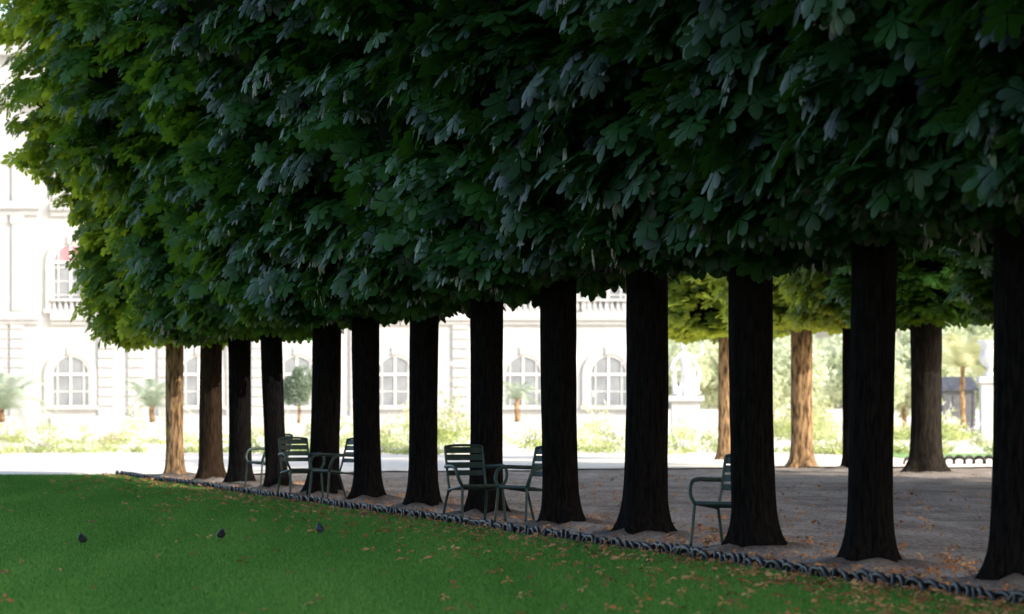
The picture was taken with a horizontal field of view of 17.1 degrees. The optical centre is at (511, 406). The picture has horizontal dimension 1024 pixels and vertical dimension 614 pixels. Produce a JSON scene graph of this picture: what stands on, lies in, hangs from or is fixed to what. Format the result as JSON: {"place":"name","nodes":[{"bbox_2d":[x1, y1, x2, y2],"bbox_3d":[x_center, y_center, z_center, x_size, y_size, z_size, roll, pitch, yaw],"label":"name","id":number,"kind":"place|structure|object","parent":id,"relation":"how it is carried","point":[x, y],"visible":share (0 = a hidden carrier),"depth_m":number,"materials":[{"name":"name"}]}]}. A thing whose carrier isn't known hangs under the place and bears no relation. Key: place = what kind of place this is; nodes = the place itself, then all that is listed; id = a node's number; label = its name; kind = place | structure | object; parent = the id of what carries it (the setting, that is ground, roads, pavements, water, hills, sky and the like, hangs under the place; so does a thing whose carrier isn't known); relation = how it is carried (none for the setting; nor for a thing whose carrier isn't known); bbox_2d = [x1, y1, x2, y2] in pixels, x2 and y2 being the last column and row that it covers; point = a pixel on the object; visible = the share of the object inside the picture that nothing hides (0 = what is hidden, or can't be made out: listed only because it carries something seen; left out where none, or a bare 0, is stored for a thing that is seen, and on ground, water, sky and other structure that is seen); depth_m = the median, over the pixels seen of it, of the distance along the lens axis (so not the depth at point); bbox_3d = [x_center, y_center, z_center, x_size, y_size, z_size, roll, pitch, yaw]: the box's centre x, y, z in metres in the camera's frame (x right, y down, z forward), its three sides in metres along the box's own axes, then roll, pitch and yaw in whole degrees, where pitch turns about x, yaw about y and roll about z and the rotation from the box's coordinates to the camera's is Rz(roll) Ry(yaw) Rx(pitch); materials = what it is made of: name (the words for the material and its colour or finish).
{"place":"outdoors","nodes":[
{"label":"outdoors","id":0,"kind":"place"},
{"bbox_2d":[0,1,991,408],"label":"sky","id":1,"kind":"structure","parent":0,"point":[819,335],"materials":[{"name":"white"}]},
{"bbox_2d":[0,452,992,474],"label":"gravel path","id":2,"kind":"structure","parent":0,"point":[51,463],"depth_m":86.55,"materials":[{"name":"beige gravel"}]},
{"bbox_2d":[668,273,790,459],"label":"chestnut tree","id":3,"kind":"object","parent":2,"relation":"on","point":[695,310],"visible":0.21,"depth_m":88.67,"materials":[{"name":"green plant"}]},
{"bbox_2d":[689,272,841,467],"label":"chestnut tree","id":4,"kind":"object","parent":2,"relation":"on","point":[801,455],"visible":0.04,"depth_m":79.77,"materials":[{"name":"green plant"}]},
{"bbox_2d":[1,409,992,451],"bbox_3d":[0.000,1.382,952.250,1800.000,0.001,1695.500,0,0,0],"label":"garden terrace","id":5,"kind":"structure","parent":0,"point":[708,418],"depth_m":153.86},
{"bbox_2d":[0,372,60,439],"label":"palm tree","id":6,"kind":"object","parent":5,"relation":"on","point":[6,396],"visible":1,"depth_m":139.65,"materials":[{"name":"green plant"}]},
{"bbox_2d":[110,378,194,440],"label":"palm tree","id":7,"kind":"object","parent":5,"relation":"on","point":[148,398],"visible":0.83,"depth_m":139.58,"materials":[{"name":"green plant"}]},
{"bbox_2d":[283,364,311,435],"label":"potted shrub","id":8,"kind":"object","parent":5,"relation":"on","point":[297,384],"visible":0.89,"depth_m":131.58,"materials":[{"name":"green plant"}]},
{"bbox_2d":[0,26,625,430],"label":"palace","id":9,"kind":"structure","parent":5,"relation":"on","point":[76,370],"depth_m":199.84,"materials":[{"name":"stone"}]},
{"bbox_2d":[0,362,3,383],"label":"window","id":10,"kind":"structure","parent":9,"relation":"in","point":[1,367],"depth_m":198.63,"materials":[{"name":"white glass"}]},
{"bbox_2d":[0,251,4,311],"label":"window","id":11,"kind":"structure","parent":9,"relation":"in","point":[1,261],"depth_m":198.63,"materials":[{"name":"white glass"}]},
{"bbox_2d":[53,188,70,201],"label":"window","id":12,"kind":"structure","parent":9,"relation":"in","point":[62,192],"depth_m":199.80,"materials":[{"name":"white glass"}]},
{"bbox_2d":[44,235,89,312],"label":"window","id":13,"kind":"structure","parent":9,"relation":"in","point":[60,281],"depth_m":199.90,"materials":[{"name":"white glass"}]},
{"bbox_2d":[42,346,98,408],"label":"window","id":14,"kind":"structure","parent":9,"relation":"in","point":[67,386],"depth_m":199.90,"materials":[{"name":"white glass"}]},
{"bbox_2d":[183,346,226,408],"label":"window","id":15,"kind":"structure","parent":9,"relation":"in","point":[191,370],"depth_m":199.95,"materials":[{"name":"white glass"}]},
{"bbox_2d":[283,346,311,408],"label":"window","id":16,"kind":"structure","parent":9,"relation":"in","point":[289,363],"depth_m":199.90,"materials":[{"name":"white glass"}]},
{"bbox_2d":[379,346,408,408],"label":"window","id":17,"kind":"structure","parent":9,"relation":"in","point":[394,368],"depth_m":199.95,"materials":[{"name":"white glass"}]},
{"bbox_2d":[503,301,539,311],"label":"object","id":18,"kind":"structure","parent":9,"relation":"in","point":[521,310],"depth_m":199.75,"materials":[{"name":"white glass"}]},
{"bbox_2d":[503,346,540,408],"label":"window","id":19,"kind":"structure","parent":9,"relation":"in","point":[521,368],"depth_m":199.95,"materials":[{"name":"white glass"}]},
{"bbox_2d":[581,346,625,408],"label":"window","id":20,"kind":"structure","parent":9,"relation":"in","point":[607,374],"depth_m":199.95,"materials":[{"name":"white glass"}]},
{"bbox_2d":[583,286,625,311],"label":"balustrade","id":21,"kind":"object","parent":9,"relation":"in","point":[619,294],"depth_m":199.95,"materials":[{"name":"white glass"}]},
{"bbox_2d":[0,362,992,446],"bbox_3d":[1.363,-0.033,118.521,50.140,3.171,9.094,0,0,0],"label":"flower bed","id":22,"kind":"object","parent":5,"relation":"on","point":[446,429],"visible":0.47,"depth_m":117.61,"materials":[{"name":"plant"}]},
{"bbox_2d":[503,381,540,439],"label":"palm tree","id":23,"kind":"object","parent":5,"relation":"on","point":[516,393],"visible":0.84,"depth_m":141.62,"materials":[{"name":"green plant"}]},
{"bbox_2d":[668,342,704,443],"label":"statue","id":24,"kind":"object","parent":5,"relation":"on","point":[684,399],"visible":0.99,"depth_m":125.75,"materials":[{"name":"stone"}]},
{"bbox_2d":[714,397,978,440],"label":"bushes","id":25,"kind":"object","parent":5,"relation":"on","point":[780,429],"visible":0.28,"depth_m":139.66,"materials":[{"name":"plant"}]},
{"bbox_2d":[909,333,992,429],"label":"palm tree","id":26,"kind":"object","parent":5,"relation":"on","point":[961,360],"visible":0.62,"depth_m":149.86,"materials":[{"name":"green plant"}]},
{"bbox_2d":[942,377,978,434],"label":"garden kiosk","id":27,"kind":"object","parent":5,"relation":"on","point":[951,390],"visible":0.6,"depth_m":164.28,"materials":[{"name":"grey paint"}]},
{"bbox_2d":[953,395,965,425],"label":"door","id":28,"kind":"structure","parent":27,"relation":"in","point":[956,398],"depth_m":164.23,"materials":[{"name":"grey paint"}]},
{"bbox_2d":[976,340,992,442],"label":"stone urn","id":29,"kind":"object","parent":5,"relation":"on","point":[985,381],"visible":0.7,"depth_m":129.64,"materials":[{"name":"stone"}]},
{"bbox_2d":[0,474,1023,613],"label":"lawn","id":30,"kind":"structure","parent":0,"point":[406,583],"depth_m":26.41,"materials":[{"name":"plant"}]},
{"bbox_2d":[78,533,86,545],"bbox_3d":[-4.277,1.319,34.012,0.131,0.132,0.097,0,0,-40],"label":"pigeon","id":31,"kind":"object","parent":30,"relation":"on","point":[82,538],"visible":1,"depth_m":33.98,"materials":[{"name":"grey"}]},
{"bbox_2d":[217,528,224,540],"bbox_3d":[-3.007,1.319,35.279,0.131,0.132,0.097,0,0,37],"label":"pigeon","id":32,"kind":"object","parent":30,"relation":"on","point":[221,533],"visible":1,"depth_m":35.24,"materials":[{"name":"grey"}]},
{"bbox_2d":[316,523,323,534],"bbox_3d":[-2.075,1.319,36.883,0.131,0.132,0.097,0,0,35],"label":"pigeon","id":33,"kind":"object","parent":30,"relation":"on","point":[319,527],"visible":0.94,"depth_m":36.86,"materials":[{"name":"grey"}]},
{"bbox_2d":[91,466,1023,599],"bbox_3d":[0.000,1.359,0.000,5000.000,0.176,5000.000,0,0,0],"label":"ground","id":34,"kind":"structure","parent":0,"point":[958,521],"depth_m":47.13,"materials":[{"name":"grey gravel"}]},
{"bbox_2d":[0,0,227,473],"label":"chestnut tree","id":35,"kind":"object","parent":34,"relation":"on","point":[91,236],"visible":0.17,"depth_m":67.70,"materials":[{"name":"green plant"}]},
{"bbox_2d":[0,0,282,478],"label":"chestnut tree","id":36,"kind":"object","parent":34,"relation":"on","point":[83,183],"visible":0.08,"depth_m":63.89,"materials":[{"name":"green plant"}]},
{"bbox_2d":[26,0,311,482],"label":"chestnut tree","id":37,"kind":"object","parent":34,"relation":"on","point":[151,267],"visible":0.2,"depth_m":60.48,"materials":[{"name":"green plant"}]},
{"bbox_2d":[67,0,343,486],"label":"chestnut tree","id":38,"kind":"object","parent":34,"relation":"on","point":[196,301],"visible":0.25,"depth_m":57.36,"materials":[{"name":"green plant"}]},
{"bbox_2d":[105,0,409,494],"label":"chestnut tree","id":39,"kind":"object","parent":34,"relation":"on","point":[164,76],"visible":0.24,"depth_m":53.74,"materials":[{"name":"green plant"}]},
{"bbox_2d":[244,433,292,486],"bbox_3d":[-4.262,0.940,60.020,0.722,0.942,0.661,0,0,-35],"label":"garden chair","id":40,"kind":"object","parent":34,"relation":"on","point":[262,462],"visible":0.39,"depth_m":60.03,"materials":[{"name":"green paint"}]},
{"bbox_2d":[108,0,464,498],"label":"chestnut tree","id":41,"kind":"object","parent":34,"relation":"on","point":[244,201],"visible":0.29,"depth_m":50.25,"materials":[{"name":"green plant"}]},
{"bbox_2d":[277,437,324,496],"bbox_3d":[-3.311,0.940,53.232,0.661,0.942,0.722,0,0,-22],"label":"garden chair","id":42,"kind":"object","parent":34,"relation":"on","point":[292,440],"visible":0.83,"depth_m":53.46,"materials":[{"name":"green paint"}]},
{"bbox_2d":[308,437,353,498],"bbox_3d":[-2.668,0.940,52.120,0.722,0.942,0.661,0,0,-35],"label":"garden chair","id":43,"kind":"object","parent":34,"relation":"on","point":[329,471],"visible":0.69,"depth_m":52.19,"materials":[{"name":"green paint"}]},
{"bbox_2d":[165,0,526,505],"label":"chestnut tree","id":44,"kind":"object","parent":34,"relation":"on","point":[317,199],"visible":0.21,"depth_m":46.87,"materials":[{"name":"green plant"}]},
{"bbox_2d":[238,0,597,513],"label":"chestnut tree","id":45,"kind":"object","parent":34,"relation":"on","point":[381,257],"visible":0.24,"depth_m":43.51,"materials":[{"name":"green plant"}]},
{"bbox_2d":[443,444,507,521],"bbox_3d":[-0.475,0.935,42.033,0.705,0.951,0.743,0,0,-22],"label":"garden chair","id":46,"kind":"object","parent":34,"relation":"on","point":[456,448],"visible":0.94,"depth_m":42.27,"materials":[{"name":"green paint"}]},
{"bbox_2d":[292,0,683,523],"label":"chestnut tree","id":47,"kind":"object","parent":34,"relation":"on","point":[440,189],"visible":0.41,"depth_m":39.97,"materials":[{"name":"green plant"}]},
{"bbox_2d":[0,426,992,454],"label":"flower bed","id":48,"kind":"object","parent":34,"relation":"on","point":[835,448],"visible":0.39,"depth_m":100.12,"materials":[{"name":"plant"}]},
{"bbox_2d":[0,472,1023,613],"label":"fallen leaves","id":49,"kind":"object","parent":34,"relation":"on","point":[874,592],"visible":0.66,"depth_m":30.60,"materials":[{"name":"brown plant"}]},
{"bbox_2d":[493,446,541,522],"bbox_3d":[0.222,0.940,41.524,0.722,0.942,0.661,0,0,-44],"label":"garden chair","id":50,"kind":"object","parent":34,"relation":"on","point":[534,467],"visible":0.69,"depth_m":41.53,"materials":[{"name":"green paint"}]},
{"bbox_2d":[407,0,716,533],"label":"chestnut tree","id":51,"kind":"object","parent":34,"relation":"on","point":[494,43],"visible":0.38,"depth_m":36.70,"materials":[{"name":"green plant"}]},
{"bbox_2d":[115,470,1023,604],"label":"lawn edging","id":52,"kind":"object","parent":34,"relation":"on","point":[1012,596],"visible":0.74,"depth_m":32.06,"materials":[{"name":"stone"}]},
{"bbox_2d":[668,339,674,395],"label":"garden tree","id":53,"kind":"object","parent":34,"relation":"on","point":[670,342],"visible":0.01,"depth_m":240.28,"materials":[{"name":"green plant"}]},
{"bbox_2d":[668,339,717,402],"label":"garden tree","id":54,"kind":"object","parent":34,"relation":"on","point":[672,349],"visible":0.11,"depth_m":223.97,"materials":[{"name":"green plant"}]},
{"bbox_2d":[670,339,717,409],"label":"garden tree","id":55,"kind":"object","parent":34,"relation":"on","point":[708,384],"visible":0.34,"depth_m":214.18,"materials":[{"name":"green plant"}]},
{"bbox_2d":[688,454,730,545],"bbox_3d":[2.209,0.940,34.529,0.661,0.942,0.722,0,0,32],"label":"garden chair","id":56,"kind":"object","parent":34,"relation":"on","point":[718,505],"visible":0.45,"depth_m":34.70,"materials":[{"name":"green paint"}]},
{"bbox_2d":[506,0,914,546],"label":"chestnut tree","id":57,"kind":"object","parent":34,"relation":"on","point":[635,226],"visible":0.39,"depth_m":33.22,"materials":[{"name":"green plant"}]},
{"bbox_2d":[589,0,992,561],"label":"chestnut tree","id":58,"kind":"object","parent":34,"relation":"on","point":[740,199],"visible":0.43,"depth_m":29.98,"materials":[{"name":"green plant"}]},
{"bbox_2d":[773,336,828,426],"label":"garden tree","id":59,"kind":"object","parent":34,"relation":"on","point":[782,377],"visible":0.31,"depth_m":176.75,"materials":[{"name":"green plant"}]},
{"bbox_2d":[775,334,832,410],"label":"garden tree","id":60,"kind":"object","parent":34,"relation":"on","point":[821,341],"visible":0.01,"depth_m":225.81,"materials":[{"name":"green plant"}]},
{"bbox_2d":[774,337,841,415],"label":"garden tree","id":61,"kind":"object","parent":34,"relation":"on","point":[818,393],"visible":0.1,"depth_m":194.64,"materials":[{"name":"green plant"}]},
{"bbox_2d":[773,266,849,467],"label":"chestnut tree","id":62,"kind":"object","parent":34,"relation":"on","point":[802,290],"visible":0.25,"depth_m":74.97,"materials":[{"name":"green plant"}]},
{"bbox_2d":[816,334,909,406],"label":"garden tree","id":63,"kind":"object","parent":34,"relation":"on","point":[832,360],"visible":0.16,"depth_m":181.09,"materials":[{"name":"green plant"}]},
{"bbox_2d":[738,0,1023,579],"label":"chestnut tree","id":64,"kind":"object","parent":34,"relation":"on","point":[880,99],"visible":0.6,"depth_m":26.69,"materials":[{"name":"green plant"}]},
{"bbox_2d":[822,245,979,471],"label":"chestnut tree","id":65,"kind":"object","parent":34,"relation":"on","point":[926,314],"visible":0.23,"depth_m":72.43,"materials":[{"name":"green plant"}]},
{"bbox_2d":[895,329,942,353],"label":"garden tree","id":66,"kind":"object","parent":34,"relation":"on","point":[897,343],"depth_m":228.33,"materials":[{"name":"green plant"}]},
{"bbox_2d":[896,329,950,351],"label":"garden tree","id":67,"kind":"object","parent":34,"relation":"on","point":[905,340],"visible":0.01,"depth_m":214.90,"materials":[{"name":"green plant"}]},
{"bbox_2d":[894,343,974,425],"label":"garden tree","id":68,"kind":"object","parent":34,"relation":"on","point":[903,407],"visible":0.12,"depth_m":194.22,"materials":[{"name":"green plant"}]},
{"bbox_2d":[903,455,992,463],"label":"lawn edging","id":69,"kind":"object","parent":34,"relation":"on","point":[963,458],"visible":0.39,"depth_m":82.81,"materials":[{"name":"metal"}]},
{"bbox_2d":[932,239,992,329],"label":"chestnut tree","id":70,"kind":"object","parent":34,"relation":"on","point":[971,272],"visible":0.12,"depth_m":65.29,"materials":[{"name":"green plant"}]},
{"bbox_2d":[907,0,1023,214],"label":"chestnut tree","id":71,"kind":"object","parent":34,"relation":"on","point":[992,121],"visible":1,"depth_m":24.03,"materials":[{"name":"green plant"}]},
{"bbox_2d":[943,323,992,409],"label":"garden tree","id":72,"kind":"object","parent":34,"relation":"on","point":[977,330],"visible":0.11,"depth_m":232.77,"materials":[{"name":"green plant"}]},
{"bbox_2d":[947,332,992,408],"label":"garden tree","id":73,"kind":"object","parent":34,"relation":"on","point":[972,374],"visible":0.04,"depth_m":204.15,"materials":[{"name":"green plant"}]},
{"bbox_2d":[893,453,992,457],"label":"lawn","id":74,"kind":"structure","parent":0,"point":[905,455],"depth_m":98.48,"materials":[{"name":"green plant"}]}
]}

